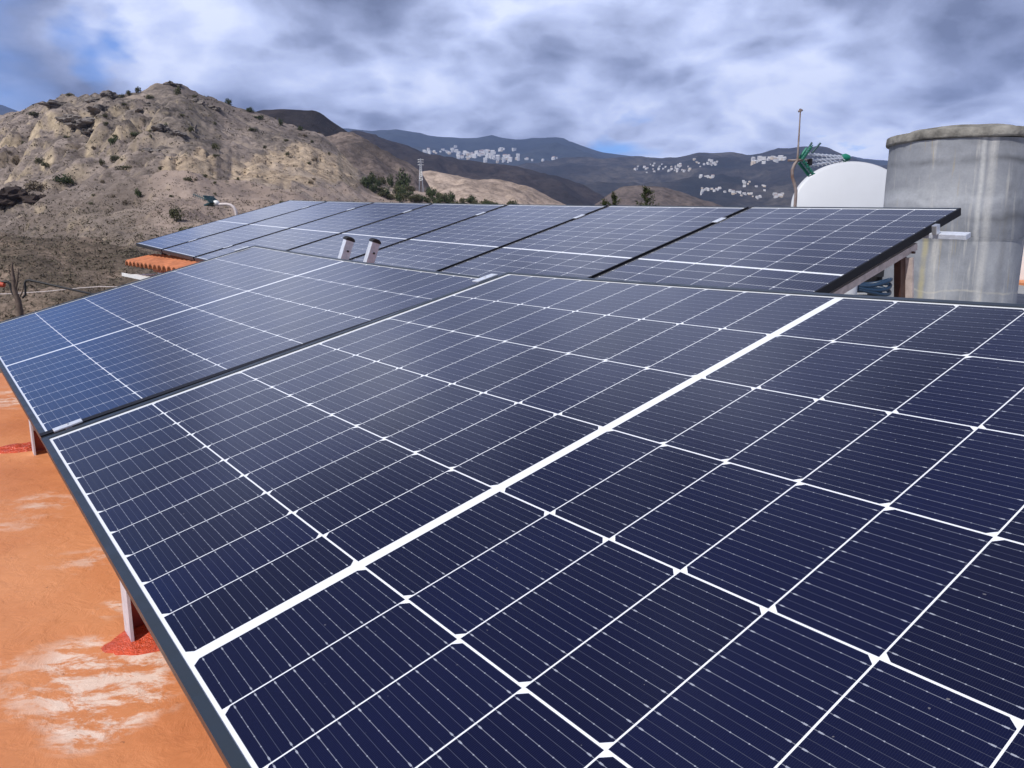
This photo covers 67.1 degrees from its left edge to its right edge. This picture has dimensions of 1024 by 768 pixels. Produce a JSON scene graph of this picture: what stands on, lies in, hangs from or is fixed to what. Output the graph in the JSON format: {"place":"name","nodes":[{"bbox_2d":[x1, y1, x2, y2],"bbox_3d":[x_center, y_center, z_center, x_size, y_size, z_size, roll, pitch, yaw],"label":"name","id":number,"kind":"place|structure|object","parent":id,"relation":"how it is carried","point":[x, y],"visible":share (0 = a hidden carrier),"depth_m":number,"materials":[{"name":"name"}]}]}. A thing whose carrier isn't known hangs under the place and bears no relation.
{"place":"outdoors","nodes":[
{"label":"outdoors","id":0,"kind":"place"},
{"bbox_2d":[0,232,150,321],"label":"terrain","id":1,"kind":"structure","parent":0,"point":[39,303],"depth_m":34.86,"materials":[{"name":"brown soil"}]},
{"bbox_2d":[8,262,23,316],"bbox_3d":[-7.006,-1.242,10.954,0.182,0.967,0.106,5,12,24],"label":"bare tree","id":2,"kind":"object","parent":1,"relation":"on","point":[18,301],"visible":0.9,"depth_m":10.93,"materials":[{"name":"brown plant"}]},
{"bbox_2d":[0,281,13,296],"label":"water pipe","id":3,"kind":"object","parent":2,"relation":"attached to","point":[9,283],"visible":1,"depth_m":10.92,"materials":[{"name":"black metal"}]},
{"bbox_2d":[21,279,94,298],"bbox_3d":[-6.108,-1.309,10.750,1.742,0.276,0.244,4,12,20],"label":"water pipe","id":4,"kind":"object","parent":2,"relation":"attached to","point":[49,284],"visible":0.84,"depth_m":10.92,"materials":[{"name":"black rubber"}]},
{"bbox_2d":[6,286,115,293],"bbox_3d":[-6.340,-1.325,10.948,2.702,0.122,0.011,0,11,0],"label":"cable","id":5,"kind":"object","parent":2,"relation":"attached to","point":[66,289],"visible":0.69,"depth_m":10.94,"materials":[{"name":"grey plastic"}]},
{"bbox_2d":[0,254,1023,767],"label":"house","id":6,"kind":"structure","parent":1,"relation":"on","point":[72,694],"depth_m":1.01,"materials":[{"name":"orange paint"}]},
{"bbox_2d":[0,442,31,453],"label":"sealant patch","id":7,"kind":"object","parent":6,"relation":"on","point":[19,447],"visible":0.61,"depth_m":1.96,"materials":[{"name":"paint"}]},
{"bbox_2d":[28,419,143,641],"bbox_3d":[-0.470,0.058,1.676,0.888,0.326,3.800,-8,14,-36],"label":"panel support","id":8,"kind":"object","parent":6,"relation":"on","point":[132,618],"visible":0.09,"depth_m":1.06,"materials":[{"name":"metal"}]},
{"bbox_2d":[0,245,480,448],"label":"solar panel","id":9,"kind":"object","parent":8,"relation":"on","point":[88,358],"visible":0.92,"depth_m":2.25,"materials":[{"name":"blue"}]},
{"bbox_2d":[41,272,1023,767],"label":"solar panel","id":10,"kind":"object","parent":8,"relation":"on","point":[515,520],"visible":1,"depth_m":0.80,"materials":[{"name":"blue"}]},
{"bbox_2d":[101,624,159,655],"bbox_3d":[-0.470,0.337,1.074,0.162,0.018,0.146,0,11,0],"label":"sealant patch","id":11,"kind":"object","parent":6,"relation":"on","point":[143,642],"visible":0.15,"depth_m":1.02,"materials":[{"name":"paint"}]},
{"bbox_2d":[193,192,237,214],"bbox_3d":[-4.500,-2.276,11.402,1.001,1.123,0.365,7,13,32],"label":"tv antenna","id":12,"kind":"object","parent":6,"relation":"on","point":[212,201],"visible":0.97,"depth_m":11.19,"materials":[{"name":"white metal"}]},
{"bbox_2d":[338,236,354,259],"bbox_3d":[-0.740,-0.404,3.223,0.182,0.421,0.048,-2,11,-8],"label":"mounting post","id":13,"kind":"object","parent":6,"relation":"on","point":[346,247],"visible":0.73,"depth_m":3.19,"materials":[{"name":"metal"}]},
{"bbox_2d":[363,238,380,262],"bbox_3d":[-0.632,-0.396,3.224,0.182,0.421,0.048,-2,11,-8],"label":"mounting post","id":14,"kind":"object","parent":6,"relation":"on","point":[372,250],"visible":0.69,"depth_m":3.19,"materials":[{"name":"metal"}]},
{"bbox_2d":[161,224,970,297],"bbox_3d":[-1.145,-1.048,6.125,1.506,0.923,8.302,-8,14,-36],"label":"panel support","id":15,"kind":"object","parent":6,"relation":"on","point":[903,274],"visible":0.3,"depth_m":3.34,"materials":[{"name":"metal"}]},
{"bbox_2d":[136,200,326,251],"bbox_3d":[-3.200,-1.837,8.846,1.909,0.034,1.126,-26,26,-31],"label":"solar panel","id":16,"kind":"object","parent":15,"relation":"on","point":[159,244],"visible":0.95,"depth_m":8.78,"materials":[{"name":"blue"}]},
{"bbox_2d":[162,201,373,260],"bbox_3d":[-2.513,-1.617,7.966,1.909,0.041,1.158,-26,26,-31],"label":"solar panel","id":17,"kind":"object","parent":15,"relation":"on","point":[190,249],"visible":0.94,"depth_m":7.88,"materials":[{"name":"blue"}]},
{"bbox_2d":[194,202,431,261],"bbox_3d":[-1.817,-1.394,7.073,1.909,0.041,1.158,-26,26,-30],"label":"solar panel","id":18,"kind":"object","parent":15,"relation":"on","point":[317,230],"visible":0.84,"depth_m":7.09,"materials":[{"name":"blue"}]},
{"bbox_2d":[288,203,506,259],"bbox_3d":[-1.120,-1.173,6.180,1.909,0.042,1.158,-26,26,-30],"label":"solar panel","id":19,"kind":"object","parent":15,"relation":"on","point":[403,226],"visible":0.6,"depth_m":6.26,"materials":[{"name":"blue"}]},
{"bbox_2d":[351,204,606,270],"bbox_3d":[-0.424,-0.955,5.286,1.909,0.040,1.158,-27,26,-30],"label":"solar panel","id":20,"kind":"object","parent":15,"relation":"on","point":[451,245],"visible":0.62,"depth_m":5.32,"materials":[{"name":"blue"}]},
{"bbox_2d":[439,205,748,277],"bbox_3d":[0.271,-0.738,4.391,1.909,0.041,1.158,-27,26,-30],"label":"solar panel","id":21,"kind":"object","parent":15,"relation":"on","point":[599,242],"visible":0.55,"depth_m":4.45,"materials":[{"name":"blue"}]},
{"bbox_2d":[594,206,960,292],"bbox_3d":[0.966,-0.523,3.495,1.909,0.040,1.158,-27,26,-30],"label":"solar panel","id":22,"kind":"object","parent":15,"relation":"on","point":[818,249],"visible":0.59,"depth_m":3.55,"materials":[{"name":"blue"}]},
{"bbox_2d":[788,109,850,206],"bbox_3d":[2.571,-1.506,6.570,0.743,1.552,0.259,-10,15,-43],"label":"tv antenna","id":23,"kind":"object","parent":6,"relation":"attached to","point":[808,164],"visible":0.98,"depth_m":6.39,"materials":[{"name":"green metal"}]},
{"bbox_2d":[791,161,886,206],"bbox_3d":[3.262,-1.519,7.466,0.765,1.236,0.855,-9,14,-39],"label":"satellite dish","id":24,"kind":"object","parent":6,"relation":"on","point":[851,184],"visible":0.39,"depth_m":7.40,"materials":[{"name":"metal"}]},
{"bbox_2d":[845,286,857,294],"bbox_3d":[2.248,-0.667,5.168,0.120,0.235,0.120,0,11,0],"label":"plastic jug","id":25,"kind":"object","parent":6,"relation":"on","point":[853,291],"visible":0.03,"depth_m":5.12,"materials":[{"name":"plastic"}]},
{"bbox_2d":[857,270,883,295],"bbox_3d":[2.476,-0.683,5.580,0.300,0.350,0.215,0,11,0],"label":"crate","id":26,"kind":"object","parent":6,"relation":"on","point":[878,276],"visible":0.07,"depth_m":5.48,"materials":[{"name":"black plastic"}]},
{"bbox_2d":[857,278,892,296],"bbox_3d":[2.404,-0.665,5.270,0.366,0.126,0.224,0,11,0],"label":"hose coil","id":27,"kind":"object","parent":6,"relation":"on","point":[877,288],"visible":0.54,"depth_m":5.17,"materials":[{"name":"blue"}]},
{"bbox_2d":[882,124,1023,303],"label":"water tank","id":28,"kind":"object","parent":6,"relation":"on","point":[974,173],"visible":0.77,"depth_m":5.46,"materials":[{"name":"grey concrete"}]},
{"bbox_2d":[1019,249,1023,285],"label":"parapet wall","id":29,"kind":"structure","parent":6,"relation":"on","point":[1021,280],"depth_m":8.31,"materials":[{"name":"white paint"}]},
{"bbox_2d":[0,82,469,372],"bbox_3d":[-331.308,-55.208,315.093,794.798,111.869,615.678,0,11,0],"label":"hill","id":30,"kind":"structure","parent":0,"point":[250,145],"depth_m":148.24,"materials":[{"name":"soil"}]},
{"bbox_2d":[10,154,19,165],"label":"shrub","id":31,"kind":"object","parent":30,"relation":"on","point":[15,160],"visible":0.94,"depth_m":199.55,"materials":[{"name":"green plant"}]},
{"bbox_2d":[0,185,45,209],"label":"rock","id":32,"kind":"object","parent":30,"relation":"on","point":[11,196],"visible":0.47,"depth_m":124.42,"materials":[{"name":"grey stone"}]},
{"bbox_2d":[25,111,40,116],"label":"shrub","id":33,"kind":"object","parent":30,"relation":"on","point":[31,113],"visible":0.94,"depth_m":257.95,"materials":[{"name":"green plant"}]},
{"bbox_2d":[21,179,47,191],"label":"shrub","id":34,"kind":"object","parent":30,"relation":"on","point":[33,185],"visible":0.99,"depth_m":127.55,"materials":[{"name":"green plant"}]},
{"bbox_2d":[34,157,42,163],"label":"shrub","id":35,"kind":"object","parent":30,"relation":"on","point":[37,160],"visible":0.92,"depth_m":159.53,"materials":[{"name":"green plant"}]},
{"bbox_2d":[40,161,49,167],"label":"shrub","id":36,"kind":"object","parent":30,"relation":"on","point":[46,164],"visible":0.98,"depth_m":157.12,"materials":[{"name":"green plant"}]},
{"bbox_2d":[38,99,66,107],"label":"rock","id":37,"kind":"object","parent":30,"relation":"on","point":[49,103],"visible":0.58,"depth_m":264.42,"materials":[{"name":"grey stone"}]},
{"bbox_2d":[52,173,74,184],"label":"shrub","id":38,"kind":"object","parent":30,"relation":"on","point":[63,179],"visible":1,"depth_m":129.40,"materials":[{"name":"green plant"}]},
{"bbox_2d":[54,114,81,122],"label":"rock","id":39,"kind":"object","parent":30,"relation":"on","point":[66,118],"visible":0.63,"depth_m":204.34,"materials":[{"name":"grey stone"}]},
{"bbox_2d":[64,117,95,128],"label":"rock","id":40,"kind":"object","parent":30,"relation":"on","point":[85,122],"visible":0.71,"depth_m":189.45,"materials":[{"name":"grey stone"}]},
{"bbox_2d":[80,128,93,134],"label":"rock","id":41,"kind":"object","parent":30,"relation":"on","point":[88,131],"visible":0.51,"depth_m":186.88,"materials":[{"name":"grey stone"}]},
{"bbox_2d":[84,97,99,102],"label":"rock","id":42,"kind":"object","parent":30,"relation":"on","point":[91,99],"visible":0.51,"depth_m":229.66,"materials":[{"name":"grey stone"}]},
{"bbox_2d":[86,104,108,115],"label":"rock","id":43,"kind":"object","parent":30,"relation":"on","point":[93,110],"visible":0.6,"depth_m":200.81,"materials":[{"name":"grey stone"}]},
{"bbox_2d":[100,90,117,98],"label":"rock","id":44,"kind":"object","parent":30,"relation":"on","point":[110,94],"visible":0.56,"depth_m":232.01,"materials":[{"name":"grey stone"}]},
{"bbox_2d":[108,136,119,144],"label":"shrub","id":45,"kind":"object","parent":30,"relation":"on","point":[111,140],"visible":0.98,"depth_m":154.68,"materials":[{"name":"green plant"}]},
{"bbox_2d":[110,155,118,160],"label":"shrub","id":46,"kind":"object","parent":30,"relation":"on","point":[113,157],"visible":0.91,"depth_m":138.01,"materials":[{"name":"green plant"}]},
{"bbox_2d":[115,165,131,169],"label":"shrub","id":47,"kind":"object","parent":30,"relation":"on","point":[123,166],"visible":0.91,"depth_m":126.31,"materials":[{"name":"green plant"}]},
{"bbox_2d":[134,188,141,196],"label":"shrub","id":48,"kind":"object","parent":30,"relation":"on","point":[138,192],"visible":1,"depth_m":88.00,"materials":[{"name":"green plant"}]},
{"bbox_2d":[135,108,144,112],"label":"rock","id":49,"kind":"object","parent":30,"relation":"on","point":[137,110],"visible":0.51,"depth_m":191.23,"materials":[{"name":"grey stone"}]},
{"bbox_2d":[138,148,160,152],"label":"rock","id":50,"kind":"object","parent":30,"relation":"on","point":[149,150],"visible":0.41,"depth_m":141.02,"materials":[{"name":"grey stone"}]},
{"bbox_2d":[150,123,169,132],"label":"rock","id":51,"kind":"object","parent":30,"relation":"on","point":[160,127],"visible":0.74,"depth_m":158.98,"materials":[{"name":"grey stone"}]},
{"bbox_2d":[163,81,182,86],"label":"rock","id":52,"kind":"object","parent":30,"relation":"on","point":[172,83],"visible":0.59,"depth_m":243.83,"materials":[{"name":"grey stone"}]},
{"bbox_2d":[169,205,183,221],"bbox_3d":[-26.080,-13.160,60.110,1.104,1.570,0.837,-7,13,-33],"label":"shrub","id":53,"kind":"object","parent":30,"relation":"on","point":[173,213],"visible":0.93,"depth_m":60.00,"materials":[{"name":"green plant"}]},
{"bbox_2d":[166,130,186,138],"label":"rock","id":54,"kind":"object","parent":30,"relation":"on","point":[179,133],"visible":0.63,"depth_m":159.79,"materials":[{"name":"grey stone"}]},
{"bbox_2d":[173,86,180,94],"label":"shrub","id":55,"kind":"object","parent":30,"relation":"on","point":[177,92],"visible":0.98,"depth_m":221.31,"materials":[{"name":"green plant"}]},
{"bbox_2d":[188,121,199,134],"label":"rock","id":56,"kind":"object","parent":30,"relation":"on","point":[196,130],"visible":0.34,"depth_m":173.14,"materials":[{"name":"grey stone"}]},
{"bbox_2d":[191,98,204,105],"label":"rock","id":57,"kind":"object","parent":30,"relation":"on","point":[199,101],"visible":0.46,"depth_m":221.15,"materials":[{"name":"grey stone"}]},
{"bbox_2d":[0,94,419,319],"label":"scrub","id":58,"kind":"object","parent":30,"relation":"on","point":[70,275],"visible":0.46,"depth_m":76.43,"materials":[{"name":"green plant"}]},
{"bbox_2d":[209,106,221,111],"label":"rock","id":59,"kind":"object","parent":30,"relation":"on","point":[216,108],"visible":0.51,"depth_m":227.11,"materials":[{"name":"grey stone"}]},
{"bbox_2d":[212,143,220,150],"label":"shrub","id":60,"kind":"object","parent":30,"relation":"on","point":[215,146],"visible":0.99,"depth_m":156.51,"materials":[{"name":"green plant"}]},
{"bbox_2d":[224,98,231,104],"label":"shrub","id":61,"kind":"object","parent":30,"relation":"on","point":[229,101],"visible":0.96,"depth_m":271.76,"materials":[{"name":"green plant"}]},
{"bbox_2d":[252,115,264,119],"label":"shrub","id":62,"kind":"object","parent":30,"relation":"on","point":[261,117],"visible":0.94,"depth_m":270.11,"materials":[{"name":"green plant"}]},
{"bbox_2d":[360,177,369,186],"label":"bush","id":63,"kind":"object","parent":30,"relation":"on","point":[365,182],"visible":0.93,"depth_m":207.94,"materials":[{"name":"green plant"}]},
{"bbox_2d":[366,171,375,183],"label":"tree","id":64,"kind":"object","parent":30,"relation":"on","point":[371,177],"visible":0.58,"depth_m":224.39,"materials":[{"name":"green plant"}]},
{"bbox_2d":[369,182,378,192],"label":"bush","id":65,"kind":"object","parent":30,"relation":"on","point":[374,188],"visible":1,"depth_m":206.59,"materials":[{"name":"green plant"}]},
{"bbox_2d":[374,175,386,185],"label":"bush","id":66,"kind":"object","parent":30,"relation":"on","point":[382,180],"visible":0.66,"depth_m":261.48,"materials":[{"name":"green plant"}]},
{"bbox_2d":[377,190,386,196],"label":"bush","id":67,"kind":"object","parent":30,"relation":"on","point":[382,193],"visible":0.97,"depth_m":206.24,"materials":[{"name":"green plant"}]},
{"bbox_2d":[386,174,393,187],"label":"tree","id":68,"kind":"object","parent":30,"relation":"on","point":[390,182],"visible":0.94,"depth_m":264.60,"materials":[{"name":"green plant"}]},
{"bbox_2d":[386,193,394,199],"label":"bush","id":69,"kind":"object","parent":30,"relation":"on","point":[389,196],"visible":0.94,"depth_m":207.74,"materials":[{"name":"green plant"}]},
{"bbox_2d":[392,185,403,193],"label":"bush","id":70,"kind":"object","parent":30,"relation":"on","point":[395,189],"visible":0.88,"depth_m":212.46,"materials":[{"name":"green plant"}]},
{"bbox_2d":[395,193,401,200],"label":"bush","id":71,"kind":"object","parent":30,"relation":"on","point":[399,198],"visible":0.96,"depth_m":201.31,"materials":[{"name":"green plant"}]},
{"bbox_2d":[394,167,410,190],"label":"tree","id":72,"kind":"object","parent":30,"relation":"on","point":[402,180],"visible":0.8,"depth_m":260.19,"materials":[{"name":"green plant"}]},
{"bbox_2d":[397,192,408,201],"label":"bush","id":73,"kind":"object","parent":30,"relation":"on","point":[404,196],"visible":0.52,"depth_m":205.15,"materials":[{"name":"green plant"}]},
{"bbox_2d":[402,190,413,196],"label":"bush","id":74,"kind":"object","parent":30,"relation":"on","point":[409,193],"visible":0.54,"depth_m":211.41,"materials":[{"name":"green plant"}]},
{"bbox_2d":[404,185,415,191],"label":"bush","id":75,"kind":"object","parent":30,"relation":"on","point":[411,188],"visible":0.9,"depth_m":221.15,"materials":[{"name":"green plant"}]},
{"bbox_2d":[407,195,415,201],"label":"bush","id":76,"kind":"object","parent":30,"relation":"on","point":[409,197],"visible":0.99,"depth_m":204.60,"materials":[{"name":"green plant"}]},
{"bbox_2d":[412,193,420,201],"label":"bush","id":77,"kind":"object","parent":30,"relation":"on","point":[418,196],"visible":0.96,"depth_m":205.19,"materials":[{"name":"green plant"}]},
{"bbox_2d":[418,158,423,191],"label":"pylon","id":78,"kind":"object","parent":30,"relation":"on","point":[420,174],"visible":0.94,"depth_m":318.88,"materials":[{"name":"metal"}]},
{"bbox_2d":[425,189,435,196],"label":"bush","id":79,"kind":"object","parent":30,"relation":"on","point":[430,193],"visible":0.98,"depth_m":220.83,"materials":[{"name":"green plant"}]},
{"bbox_2d":[425,186,436,193],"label":"bush","id":80,"kind":"object","parent":30,"relation":"on","point":[434,190],"visible":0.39,"depth_m":224.31,"materials":[{"name":"green plant"}]},
{"bbox_2d":[438,193,445,200],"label":"bush","id":81,"kind":"object","parent":30,"relation":"on","point":[441,196],"visible":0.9,"depth_m":213.72,"materials":[{"name":"green plant"}]},
{"bbox_2d":[445,193,453,202],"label":"bush","id":82,"kind":"object","parent":30,"relation":"on","point":[449,199],"visible":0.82,"depth_m":217.02,"materials":[{"name":"green plant"}]},
{"bbox_2d":[448,191,455,199],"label":"bush","id":83,"kind":"object","parent":30,"relation":"on","point":[451,196],"visible":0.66,"depth_m":232.32,"materials":[{"name":"green plant"}]},
{"bbox_2d":[465,195,475,202],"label":"bush","id":84,"kind":"object","parent":30,"relation":"on","point":[469,200],"visible":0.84,"depth_m":236.12,"materials":[{"name":"green plant"}]},
{"bbox_2d":[507,199,517,204],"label":"bush","id":85,"kind":"object","parent":30,"relation":"on","point":[510,202],"visible":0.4,"depth_m":220.05,"materials":[{"name":"green plant"}]},
{"bbox_2d":[256,109,346,136],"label":"hill","id":86,"kind":"structure","parent":0,"point":[312,120],"depth_m":843.37,"materials":[{"name":"grey soil"}]},
{"bbox_2d":[326,132,431,191],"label":"hill","id":87,"kind":"structure","parent":0,"point":[363,155],"depth_m":409.71,"materials":[{"name":"brown soil"}]},
{"bbox_2d":[0,105,887,165],"bbox_3d":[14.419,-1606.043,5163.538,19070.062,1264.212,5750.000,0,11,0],"label":"mountain","id":88,"kind":"structure","parent":0,"point":[536,150],"depth_m":6765.47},
{"bbox_2d":[350,130,604,204],"bbox_3d":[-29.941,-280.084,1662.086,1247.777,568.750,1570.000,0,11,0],"label":"hill","id":89,"kind":"structure","parent":0,"point":[563,190],"depth_m":1690.39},
{"bbox_2d":[421,170,564,204],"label":"hill","id":90,"kind":"structure","parent":0,"point":[501,191],"depth_m":561.40,"materials":[{"name":"beige soil"}]},
{"bbox_2d":[0,0,1023,160],"label":"sky","id":91,"kind":"structure","parent":0,"point":[645,78],"materials":[{"name":"grey"}]},
{"bbox_2d":[595,185,720,205],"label":"hill","id":92,"kind":"structure","parent":0,"point":[630,195],"depth_m":754.17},
{"bbox_2d":[600,199,608,205],"bbox_3d":[3.478,-4.100,29.743,1.363,5.966,1.470,0,11,0],"label":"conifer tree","id":93,"kind":"object","parent":92,"relation":"on","point":[604,202],"visible":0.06,"depth_m":29.19,"materials":[{"name":"green plant"}]},
{"bbox_2d":[608,191,621,205],"bbox_3d":[3.836,-4.328,29.716,1.455,6.020,1.381,0,11,0],"label":"conifer tree","id":94,"kind":"object","parent":92,"relation":"on","point":[613,197],"visible":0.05,"depth_m":29.18,"materials":[{"name":"green plant"}]},
{"bbox_2d":[635,185,658,205],"bbox_3d":[5.071,-4.601,29.803,2.135,6.011,1.990,5,12,24],"label":"conifer tree","id":95,"kind":"object","parent":92,"relation":"on","point":[647,191],"visible":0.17,"depth_m":29.13,"materials":[{"name":"green plant"}]},
{"bbox_2d":[516,146,886,207],"bbox_3d":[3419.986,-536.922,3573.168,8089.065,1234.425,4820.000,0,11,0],"label":"hill","id":96,"kind":"structure","parent":0,"point":[607,176],"depth_m":3344.56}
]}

